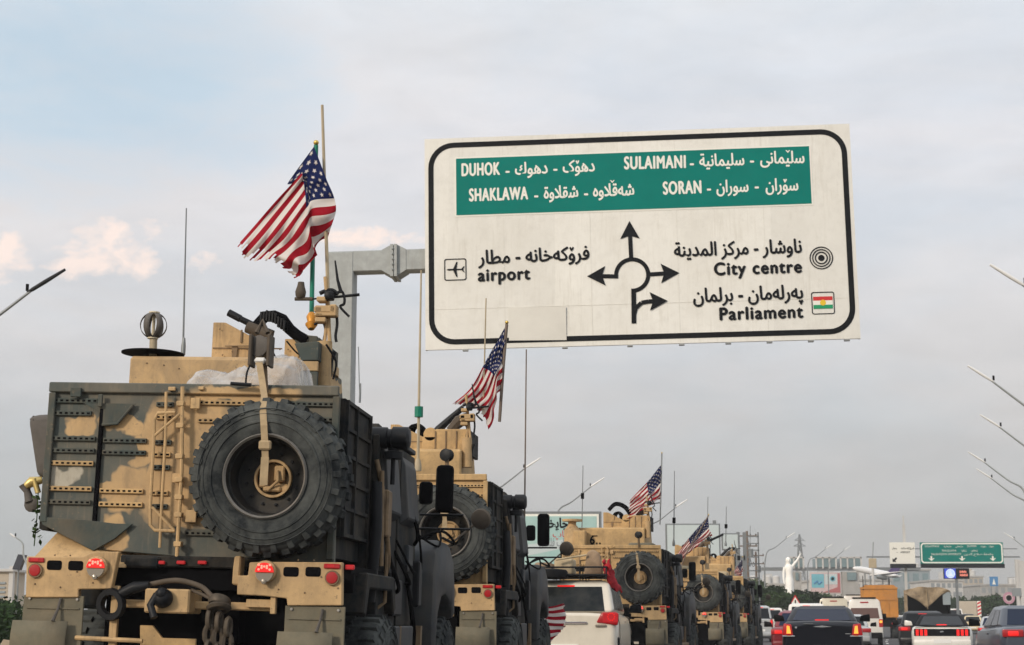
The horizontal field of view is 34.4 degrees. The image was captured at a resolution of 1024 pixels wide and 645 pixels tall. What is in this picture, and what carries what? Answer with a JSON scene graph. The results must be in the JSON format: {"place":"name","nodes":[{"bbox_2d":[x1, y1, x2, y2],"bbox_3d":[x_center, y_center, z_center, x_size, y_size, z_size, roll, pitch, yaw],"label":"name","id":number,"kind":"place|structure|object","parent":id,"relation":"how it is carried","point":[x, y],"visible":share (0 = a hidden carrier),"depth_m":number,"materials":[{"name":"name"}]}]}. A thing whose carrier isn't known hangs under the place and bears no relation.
{"place":"outdoors","nodes":[
{"label":"outdoors","id":0,"kind":"place"},
{"bbox_2d":[0,0,1023,606],"label":"sky","id":1,"kind":"structure","parent":0,"point":[119,118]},
{"bbox_2d":[763,627,977,644],"bbox_3d":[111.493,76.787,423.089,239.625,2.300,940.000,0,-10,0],"label":"road","id":2,"kind":"structure","parent":0,"point":[886,637],"depth_m":108.68,"materials":[{"name":"grey asphalt"}]},
{"bbox_2d":[9,105,490,644],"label":"armored truck","id":3,"kind":"object","parent":2,"relation":"on","point":[171,505],"visible":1,"depth_m":12.90,"materials":[{"name":"metal"}]},
{"bbox_2d":[186,355,312,384],"bbox_3d":[-2.140,0.478,13.604,1.002,0.401,0.973,1,-10,5],"label":"plastic sheet","id":4,"kind":"object","parent":3,"relation":"on","point":[299,379],"visible":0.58,"depth_m":13.58,"materials":[{"name":"grey plastic"}]},
{"bbox_2d":[237,140,335,330],"bbox_3d":[-2.110,-0.844,15.344,0.974,1.893,0.477,0,-10,0],"label":"us flag","id":5,"kind":"object","parent":3,"relation":"attached to","point":[292,225],"visible":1,"depth_m":15.30,"materials":[{"name":"multicoloured fabric"}]},
{"bbox_2d":[391,270,573,644],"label":"armored truck","id":6,"kind":"object","parent":2,"relation":"on","point":[501,593],"visible":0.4,"depth_m":21.71,"materials":[{"name":"metal"}]},
{"bbox_2d":[453,321,508,428],"bbox_3d":[-0.439,0.742,23.019,0.801,1.524,0.241,-6,-12,31],"label":"us flag","id":7,"kind":"object","parent":6,"relation":"attached to","point":[491,383],"visible":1,"depth_m":22.95,"materials":[{"name":"multicoloured fabric"}]},
{"bbox_2d":[543,566,641,644],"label":"off roader","id":8,"kind":"object","parent":2,"relation":"on","point":[594,610],"visible":0.5,"depth_m":29.99,"materials":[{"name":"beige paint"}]},
{"bbox_2d":[535,562,553,568],"bbox_3d":[0.612,4.617,30.921,0.340,0.235,0.600,-1,-10,7],"label":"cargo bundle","id":9,"kind":"object","parent":8,"relation":"on","point":[538,563],"visible":0.24,"depth_m":30.67,"materials":[{"name":"beige fabric"}]},
{"bbox_2d":[545,603,565,640],"bbox_3d":[0.414,5.040,26.640,0.935,1.501,0.213,0,-10,0],"label":"us flag","id":10,"kind":"object","parent":8,"relation":"attached to","point":[556,618],"visible":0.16,"depth_m":26.69,"materials":[{"name":"multicoloured fabric"}]},
{"bbox_2d":[545,568,567,579],"bbox_3d":[0.716,4.622,30.374,0.616,0.190,0.616,-1,-10,7],"label":"spare cover","id":11,"kind":"object","parent":8,"relation":"on","point":[551,573],"visible":0.71,"depth_m":30.10,"materials":[{"name":"black fabric"}]},
{"bbox_2d":[554,558,575,573],"bbox_3d":[1.000,4.591,31.004,0.350,0.315,0.750,-1,-10,7],"label":"cargo bag","id":12,"kind":"object","parent":8,"relation":"on","point":[569,562],"visible":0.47,"depth_m":30.65,"materials":[{"name":"beige fabric"}]},
{"bbox_2d":[556,554,586,560],"bbox_3d":[1.094,4.344,30.550,0.575,0.128,0.044,1,-10,-3],"label":"wooden pole","id":13,"kind":"object","parent":12,"relation":"on","point":[570,557],"visible":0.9,"depth_m":30.53,"materials":[{"name":"beige wood"}]},
{"bbox_2d":[548,587,603,610],"bbox_3d":[0.971,5.034,30.084,1.447,0.444,0.304,-1,-10,7],"label":"rear window","id":14,"kind":"structure","parent":8,"relation":"in","point":[573,598],"depth_m":30.07,"materials":[{"name":"black glass"}]},
{"bbox_2d":[584,550,602,573],"bbox_3d":[1.514,4.455,30.666,0.351,0.462,0.170,-1,-10,7],"label":"camp seat","id":15,"kind":"object","parent":8,"relation":"on","point":[593,557],"visible":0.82,"depth_m":30.59,"materials":[{"name":"beige fabric"}]},
{"bbox_2d":[602,559,621,592],"bbox_3d":[1.820,4.681,30.485,0.255,0.616,0.573,-6,-12,29],"label":"red cloth","id":16,"kind":"object","parent":8,"relation":"on","point":[613,583],"visible":1,"depth_m":30.38,"materials":[{"name":"red fabric"}]},
{"bbox_2d":[611,588,616,609],"bbox_3d":[1.883,5.101,30.561,0.077,0.435,0.731,-1,-10,7],"label":"side window","id":17,"kind":"structure","parent":8,"relation":"in","point":[614,601],"depth_m":30.57,"materials":[{"name":"black glass"}]},
{"bbox_2d":[614,591,619,610],"bbox_3d":[1.991,5.253,31.399,0.077,0.448,0.909,-1,-10,7],"label":"side window","id":18,"kind":"structure","parent":8,"relation":"in","point":[615,593],"depth_m":31.35,"materials":[{"name":"black glass"}]},
{"bbox_2d":[617,591,623,611],"bbox_3d":[2.108,5.419,32.312,0.077,0.463,1.276,-1,-10,7],"label":"side window","id":19,"kind":"structure","parent":8,"relation":"in","point":[618,594],"depth_m":32.28,"materials":[{"name":"black glass"}]},
{"bbox_2d":[560,471,710,644],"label":"armored truck","id":20,"kind":"object","parent":2,"relation":"on","point":[649,575],"visible":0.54,"depth_m":38.39,"materials":[{"name":"metal"}]},
{"bbox_2d":[627,452,662,524],"bbox_3d":[3.247,4.076,40.539,0.931,1.773,0.313,-5,-12,27],"label":"us flag","id":21,"kind":"object","parent":20,"relation":"attached to","point":[638,498],"visible":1,"depth_m":40.50,"materials":[{"name":"multicoloured fabric"}]},
{"bbox_2d":[675,503,750,644],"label":"armored truck","id":22,"kind":"object","parent":2,"relation":"on","point":[717,615],"visible":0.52,"depth_m":54.08,"materials":[{"name":"metal"}]},
{"bbox_2d":[678,514,711,565],"bbox_3d":[6.023,7.676,55.666,1.480,2.415,0.229,-2,-11,13],"label":"us flag","id":23,"kind":"object","parent":22,"relation":"attached to","point":[700,534],"visible":0.85,"depth_m":55.67,"materials":[{"name":"multicoloured fabric"}]},
{"bbox_2d":[699,526,770,644],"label":"armored truck","id":24,"kind":"object","parent":2,"relation":"on","point":[750,623],"visible":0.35,"depth_m":63.78,"materials":[{"name":"metal"}]},
{"bbox_2d":[734,556,743,577],"bbox_3d":[8.662,9.401,62.916,0.400,0.978,0.215,-5,-11,24],"label":"us flag","id":25,"kind":"object","parent":24,"relation":"attached to","point":[739,570],"visible":1,"depth_m":62.89,"materials":[{"name":"multicoloured fabric"}]},
{"bbox_2d":[760,606,773,641],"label":"suv","id":26,"kind":"object","parent":2,"relation":"on","point":[766,614],"visible":0.3,"depth_m":94.46,"materials":[{"name":"silver paint"}]},
{"bbox_2d":[770,608,781,627],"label":"suv","id":27,"kind":"object","parent":2,"relation":"on","point":[773,611],"visible":0.02,"depth_m":116.56,"materials":[{"name":"white paint"}]},
{"bbox_2d":[764,610,791,644],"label":"sedan","id":28,"kind":"object","parent":2,"relation":"on","point":[776,634],"visible":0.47,"depth_m":50.59,"materials":[{"name":"red paint"}]},
{"bbox_2d":[790,595,799,603],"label":"warning sign","id":29,"kind":"object","parent":2,"relation":"on","point":[795,600],"visible":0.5,"depth_m":90.73,"materials":[{"name":"red"}]},
{"bbox_2d":[788,601,823,609],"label":"suv","id":30,"kind":"object","parent":2,"relation":"on","point":[792,606],"visible":0.06,"depth_m":73.47,"materials":[{"name":"white paint"}]},
{"bbox_2d":[774,606,869,644],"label":"sedan","id":31,"kind":"object","parent":2,"relation":"on","point":[821,625],"visible":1,"depth_m":38.04,"materials":[{"name":"black paint"}]},
{"bbox_2d":[820,597,847,606],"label":"van","id":32,"kind":"object","parent":2,"relation":"on","point":[834,601],"visible":0.17,"depth_m":94.65,"materials":[{"name":"beige paint"}]},
{"bbox_2d":[844,594,860,603],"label":"van","id":33,"kind":"object","parent":2,"relation":"on","point":[848,597],"visible":0.09,"depth_m":120.41,"materials":[{"name":"white paint"}]},
{"bbox_2d":[854,614,875,644],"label":"sedan","id":34,"kind":"object","parent":2,"relation":"on","point":[866,630],"visible":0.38,"depth_m":66.76,"materials":[{"name":"silver paint"}]},
{"bbox_2d":[848,597,885,644],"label":"van","id":35,"kind":"object","parent":2,"relation":"on","point":[871,606],"visible":0.58,"depth_m":80.75,"materials":[{"name":"white paint"}]},
{"bbox_2d":[869,542,876,584],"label":"lamp mast","id":36,"kind":"object","parent":2,"relation":"on","point":[872,563],"visible":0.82,"depth_m":223.55,"materials":[{"name":"grey metal"}]},
{"bbox_2d":[853,566,901,584],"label":"airliner","id":37,"kind":"object","parent":2,"relation":"on","point":[882,575],"visible":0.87,"depth_m":233.10,"materials":[{"name":"white metal"}]},
{"bbox_2d":[860,576,898,637],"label":"tipper truck","id":38,"kind":"object","parent":2,"relation":"on","point":[886,596],"visible":0.49,"depth_m":114.33,"materials":[{"name":"orange metal"}]},
{"bbox_2d":[890,617,901,637],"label":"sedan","id":39,"kind":"object","parent":2,"relation":"on","point":[899,619],"visible":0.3,"depth_m":118.86,"materials":[{"name":"grey paint"}]},
{"bbox_2d":[892,611,941,644],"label":"suv","id":40,"kind":"object","parent":2,"relation":"on","point":[904,634],"visible":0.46,"depth_m":62.34,"materials":[{"name":"paint"}]},
{"bbox_2d":[904,587,950,613],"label":"tarpaulin truck","id":41,"kind":"object","parent":2,"relation":"on","point":[938,599],"visible":0.45,"depth_m":95.80,"materials":[{"name":"beige fabric"}]},
{"bbox_2d":[904,614,972,644],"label":"coupe","id":42,"kind":"object","parent":2,"relation":"on","point":[941,629],"visible":0.94,"depth_m":52.17,"materials":[{"name":"white paint"}]},
{"bbox_2d":[866,516,1019,604],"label":"gantry sign","id":43,"kind":"object","parent":2,"relation":"on","point":[960,554],"visible":1,"depth_m":148.66,"materials":[{"name":"green metal"}]},
{"bbox_2d":[943,568,969,614],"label":"message board","id":44,"kind":"object","parent":2,"relation":"on","point":[956,574],"visible":0.99,"depth_m":163.16,"materials":[{"name":"blue"}]},
{"bbox_2d":[951,609,965,613],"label":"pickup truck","id":45,"kind":"object","parent":2,"relation":"on","point":[953,611],"visible":0.06,"depth_m":177.61,"materials":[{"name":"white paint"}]},
{"bbox_2d":[959,601,980,616],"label":"lorry","id":46,"kind":"object","parent":2,"relation":"on","point":[970,607],"visible":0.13,"depth_m":189.20,"materials":[{"name":"white paint"}]},
{"bbox_2d":[964,616,980,630],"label":"taxi","id":47,"kind":"object","parent":2,"relation":"on","point":[973,628],"visible":0.12,"depth_m":139.61,"materials":[{"name":"paint"}]},
{"bbox_2d":[977,616,988,631],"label":"sedan","id":48,"kind":"object","parent":2,"relation":"on","point":[982,622],"visible":0.11,"depth_m":83.59,"materials":[{"name":"silver paint"}]},
{"bbox_2d":[967,365,1023,405],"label":"street lamp","id":49,"kind":"object","parent":2,"relation":"on","point":[992,381],"visible":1,"depth_m":58.84,"materials":[{"name":"grey metal"}]},
{"bbox_2d":[968,451,1023,491],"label":"street lamp","id":50,"kind":"object","parent":2,"relation":"on","point":[984,461],"visible":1,"depth_m":88.28,"materials":[{"name":"grey metal"}]},
{"bbox_2d":[969,605,1023,644],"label":"sedan","id":51,"kind":"object","parent":2,"relation":"on","point":[1003,624],"visible":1,"depth_m":37.25,"materials":[{"name":"blue paint"}]},
{"bbox_2d":[976,468,1023,500],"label":"street lamp","id":52,"kind":"object","parent":2,"relation":"on","point":[985,474],"visible":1,"depth_m":97.14,"materials":[{"name":"grey metal"}]},
{"bbox_2d":[980,414,1023,445],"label":"street lamp","id":53,"kind":"object","parent":2,"relation":"on","point":[997,425],"visible":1,"depth_m":72.62,"materials":[{"name":"grey metal"}]},
{"bbox_2d":[989,264,1023,286],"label":"street lamp","id":54,"kind":"object","parent":2,"relation":"on","point":[1011,277],"visible":1,"depth_m":43.18,"materials":[{"name":"white metal"}]},
{"bbox_2d":[1012,561,1023,604],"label":"pale post","id":55,"kind":"object","parent":2,"relation":"on","point":[1019,591],"visible":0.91,"depth_m":118.57,"materials":[{"name":"grey"}]},
{"bbox_3d":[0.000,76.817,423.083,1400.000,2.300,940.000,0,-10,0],"label":"ground","id":56,"kind":"structure","parent":0,"visible":0},
{"bbox_2d":[0,639,9,644],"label":"roadside rock","id":57,"kind":"object","parent":56,"relation":"on","point":[4,642],"visible":0.17,"depth_m":32.02,"materials":[{"name":"beige stone"}]},
{"bbox_2d":[0,595,23,643],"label":"hedge","id":58,"kind":"object","parent":56,"relation":"on","point":[8,613],"visible":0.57,"depth_m":44.27,"materials":[{"name":"green plant"}]},
{"bbox_2d":[0,566,26,609],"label":"gatehouse","id":59,"kind":"object","parent":56,"relation":"on","point":[8,582],"visible":0.41,"depth_m":118.61,"materials":[{"name":"white concrete"}]},
{"bbox_2d":[10,533,26,566],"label":"street lamp","id":60,"kind":"object","parent":56,"relation":"on","point":[24,558],"visible":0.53,"depth_m":94.48,"materials":[{"name":"grey metal"}]},
{"bbox_2d":[13,554,26,612],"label":"solar panel","id":61,"kind":"object","parent":56,"relation":"on","point":[19,563],"visible":0.62,"depth_m":98.95,"materials":[{"name":"black"}]},
{"bbox_2d":[0,268,65,315],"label":"street lamp","id":62,"kind":"object","parent":56,"relation":"on","point":[42,283],"visible":1,"depth_m":41.08,"materials":[{"name":"grey metal"}]},
{"bbox_2d":[500,458,540,486],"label":"street lamp","id":63,"kind":"object","parent":56,"relation":"on","point":[531,463],"visible":0.25,"depth_m":88.28,"materials":[{"name":"grey metal"}]},
{"bbox_2d":[524,511,601,564],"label":"billboard","id":64,"kind":"object","parent":56,"relation":"on","point":[591,519],"visible":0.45,"depth_m":71.52,"materials":[{"name":"grey metal"}]},
{"bbox_2d":[552,477,604,579],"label":"street lamp","id":65,"kind":"object","parent":56,"relation":"on","point":[579,496],"visible":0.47,"depth_m":103.00,"materials":[{"name":"grey metal"}]},
{"bbox_2d":[329,124,860,403],"bbox_3d":[1.381,1.465,30.633,10.030,10.264,0.800,-1,-10,5],"label":"overhead sign","id":66,"kind":"object","parent":56,"relation":"on","point":[727,236],"visible":1,"depth_m":30.79,"materials":[{"name":"grey metal"}]},
{"bbox_2d":[653,499,687,523],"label":"street lamp","id":67,"kind":"object","parent":56,"relation":"on","point":[671,510],"visible":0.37,"depth_m":121.76,"materials":[{"name":"grey metal"}]},
{"bbox_2d":[665,524,720,556],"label":"billboard","id":68,"kind":"object","parent":56,"relation":"on","point":[683,533],"visible":0.37,"depth_m":117.17,"materials":[{"name":"grey metal"}]},
{"bbox_2d":[721,533,738,575],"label":"billboard","id":69,"kind":"object","parent":56,"relation":"on","point":[731,538],"visible":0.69,"depth_m":124.03,"materials":[{"name":"grey metal"}]},
{"bbox_2d":[713,520,760,605],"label":"steel gantry","id":70,"kind":"object","parent":56,"relation":"on","point":[745,557],"visible":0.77,"depth_m":126.87,"materials":[{"name":"grey metal"}]},
{"bbox_2d":[740,531,756,580],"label":"utility pole","id":71,"kind":"object","parent":56,"relation":"on","point":[751,552],"visible":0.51,"depth_m":148.66,"materials":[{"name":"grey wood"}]},
{"bbox_2d":[753,551,763,580],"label":"utility pole","id":72,"kind":"object","parent":56,"relation":"on","point":[756,567],"visible":0.42,"depth_m":183.06,"materials":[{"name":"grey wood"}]},
{"bbox_2d":[750,578,766,587],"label":"bush","id":73,"kind":"object","parent":56,"relation":"on","point":[757,582],"visible":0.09,"depth_m":177.66,"materials":[{"name":"green plant"}]},
{"bbox_2d":[753,594,765,605],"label":"bush","id":74,"kind":"object","parent":56,"relation":"on","point":[761,599],"visible":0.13,"depth_m":135.43,"materials":[{"name":"green plant"}]},
{"bbox_2d":[750,574,784,589],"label":"building","id":75,"kind":"structure","parent":56,"relation":"on","point":[776,580],"depth_m":298.87,"materials":[{"name":"concrete"}]},
{"bbox_2d":[753,583,786,596],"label":"bush","id":76,"kind":"object","parent":56,"relation":"on","point":[773,588],"visible":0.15,"depth_m":137.44,"materials":[{"name":"green plant"}]},
{"bbox_2d":[764,591,791,610],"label":"bush","id":77,"kind":"object","parent":56,"relation":"on","point":[782,600],"visible":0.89,"depth_m":133.67,"materials":[{"name":"green plant"}]},
{"bbox_2d":[764,532,794,587],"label":"street lamp","id":78,"kind":"object","parent":56,"relation":"on","point":[765,560],"visible":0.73,"depth_m":168.63,"materials":[{"name":"grey metal"}]},
{"bbox_2d":[782,553,800,610],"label":"statue","id":79,"kind":"object","parent":56,"relation":"on","point":[788,581],"visible":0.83,"depth_m":148.09,"materials":[{"name":"white stone"}]},
{"bbox_2d":[794,534,805,580],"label":"pylon","id":80,"kind":"object","parent":56,"relation":"on","point":[799,548],"visible":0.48,"depth_m":416.34,"materials":[{"name":"grey metal"}]},
{"bbox_2d":[785,592,814,609],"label":"bush","id":81,"kind":"object","parent":56,"relation":"on","point":[803,598],"visible":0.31,"depth_m":138.24,"materials":[{"name":"green plant"}]},
{"bbox_2d":[791,589,821,602],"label":"bush","id":82,"kind":"object","parent":56,"relation":"on","point":[816,598],"visible":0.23,"depth_m":143.10,"materials":[{"name":"green plant"}]},
{"bbox_2d":[807,544,831,592],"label":"street lamp","id":83,"kind":"object","parent":56,"relation":"on","point":[808,565],"visible":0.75,"depth_m":203.20,"materials":[{"name":"grey metal"}]},
{"bbox_2d":[808,591,832,598],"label":"bush","id":84,"kind":"object","parent":56,"relation":"on","point":[824,595],"visible":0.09,"depth_m":147.39,"materials":[{"name":"green plant"}]},
{"bbox_2d":[809,572,841,596],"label":"billboard","id":85,"kind":"object","parent":56,"relation":"on","point":[818,581],"visible":0.88,"depth_m":246.97,"materials":[{"name":"grey metal"}]},
{"bbox_2d":[828,546,849,592],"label":"street lamp","id":86,"kind":"object","parent":56,"relation":"on","point":[828,569],"visible":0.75,"depth_m":229.78,"materials":[{"name":"grey metal"}]},
{"bbox_2d":[761,557,920,596],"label":"building","id":87,"kind":"structure","parent":56,"relation":"on","point":[849,582],"depth_m":259.17,"materials":[{"name":"grey concrete"}]},
{"bbox_2d":[801,571,891,596],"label":"building","id":88,"kind":"structure","parent":56,"relation":"on","point":[861,583],"depth_m":326.11,"materials":[{"name":"concrete"}]},
{"bbox_2d":[898,597,904,614],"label":"bush","id":89,"kind":"object","parent":56,"relation":"on","point":[900,605],"visible":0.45,"depth_m":225.48,"materials":[{"name":"green plant"}]},
{"bbox_2d":[875,562,930,614],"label":"building","id":90,"kind":"structure","parent":56,"relation":"on","point":[918,575],"depth_m":375.62,"materials":[{"name":"concrete"}]},
{"bbox_2d":[913,573,918,580],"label":"window","id":91,"kind":"structure","parent":90,"relation":"in","point":[915,575],"depth_m":375.65,"materials":[{"name":"grey glass"}]},
{"bbox_2d":[922,573,927,579],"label":"window","id":92,"kind":"structure","parent":90,"relation":"in","point":[924,575],"depth_m":375.65,"materials":[{"name":"grey glass"}]},
{"bbox_2d":[909,572,963,597],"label":"building","id":93,"kind":"structure","parent":56,"relation":"on","point":[942,582],"depth_m":355.61,"materials":[{"name":"concrete"}]},
{"bbox_2d":[950,595,966,608],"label":"bush","id":94,"kind":"object","parent":56,"relation":"on","point":[953,602],"visible":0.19,"depth_m":218.57,"materials":[{"name":"green plant"}]},
{"bbox_2d":[958,569,983,584],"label":"building","id":95,"kind":"structure","parent":56,"relation":"on","point":[974,579],"depth_m":415.08,"materials":[{"name":"concrete"}]},
{"bbox_2d":[966,597,983,603],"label":"bush","id":96,"kind":"object","parent":56,"relation":"on","point":[976,598],"visible":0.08,"depth_m":235.71,"materials":[{"name":"green plant"}]},
{"bbox_2d":[971,595,998,600],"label":"bush","id":97,"kind":"object","parent":56,"relation":"on","point":[980,597],"visible":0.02,"depth_m":265.36,"materials":[{"name":"green plant"}]},
{"bbox_2d":[963,577,1015,600],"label":"building","id":98,"kind":"structure","parent":56,"relation":"on","point":[970,591],"depth_m":395.08,"materials":[{"name":"concrete"}]},
{"bbox_2d":[978,594,1008,618],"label":"bush","id":99,"kind":"object","parent":56,"relation":"on","point":[988,605],"visible":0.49,"depth_m":201.13,"materials":[{"name":"green plant"}]},
{"bbox_2d":[1003,592,1014,604],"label":"round sign","id":100,"kind":"object","parent":56,"relation":"on","point":[1008,598],"visible":0.88,"depth_m":172.62,"materials":[{"name":"pink"}]},
{"bbox_2d":[1004,596,1016,604],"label":"bush","id":101,"kind":"object","parent":56,"relation":"on","point":[1014,602],"visible":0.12,"depth_m":207.34,"materials":[{"name":"green plant"}]},
{"bbox_3d":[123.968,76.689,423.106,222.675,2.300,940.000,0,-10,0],"label":"pavement","id":102,"kind":"structure","parent":0,"visible":0},
{"bbox_2d":[989,577,997,595],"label":"road sign","id":103,"kind":"object","parent":102,"relation":"on","point":[993,581],"visible":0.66,"depth_m":296.44,"materials":[{"name":"blue metal"}]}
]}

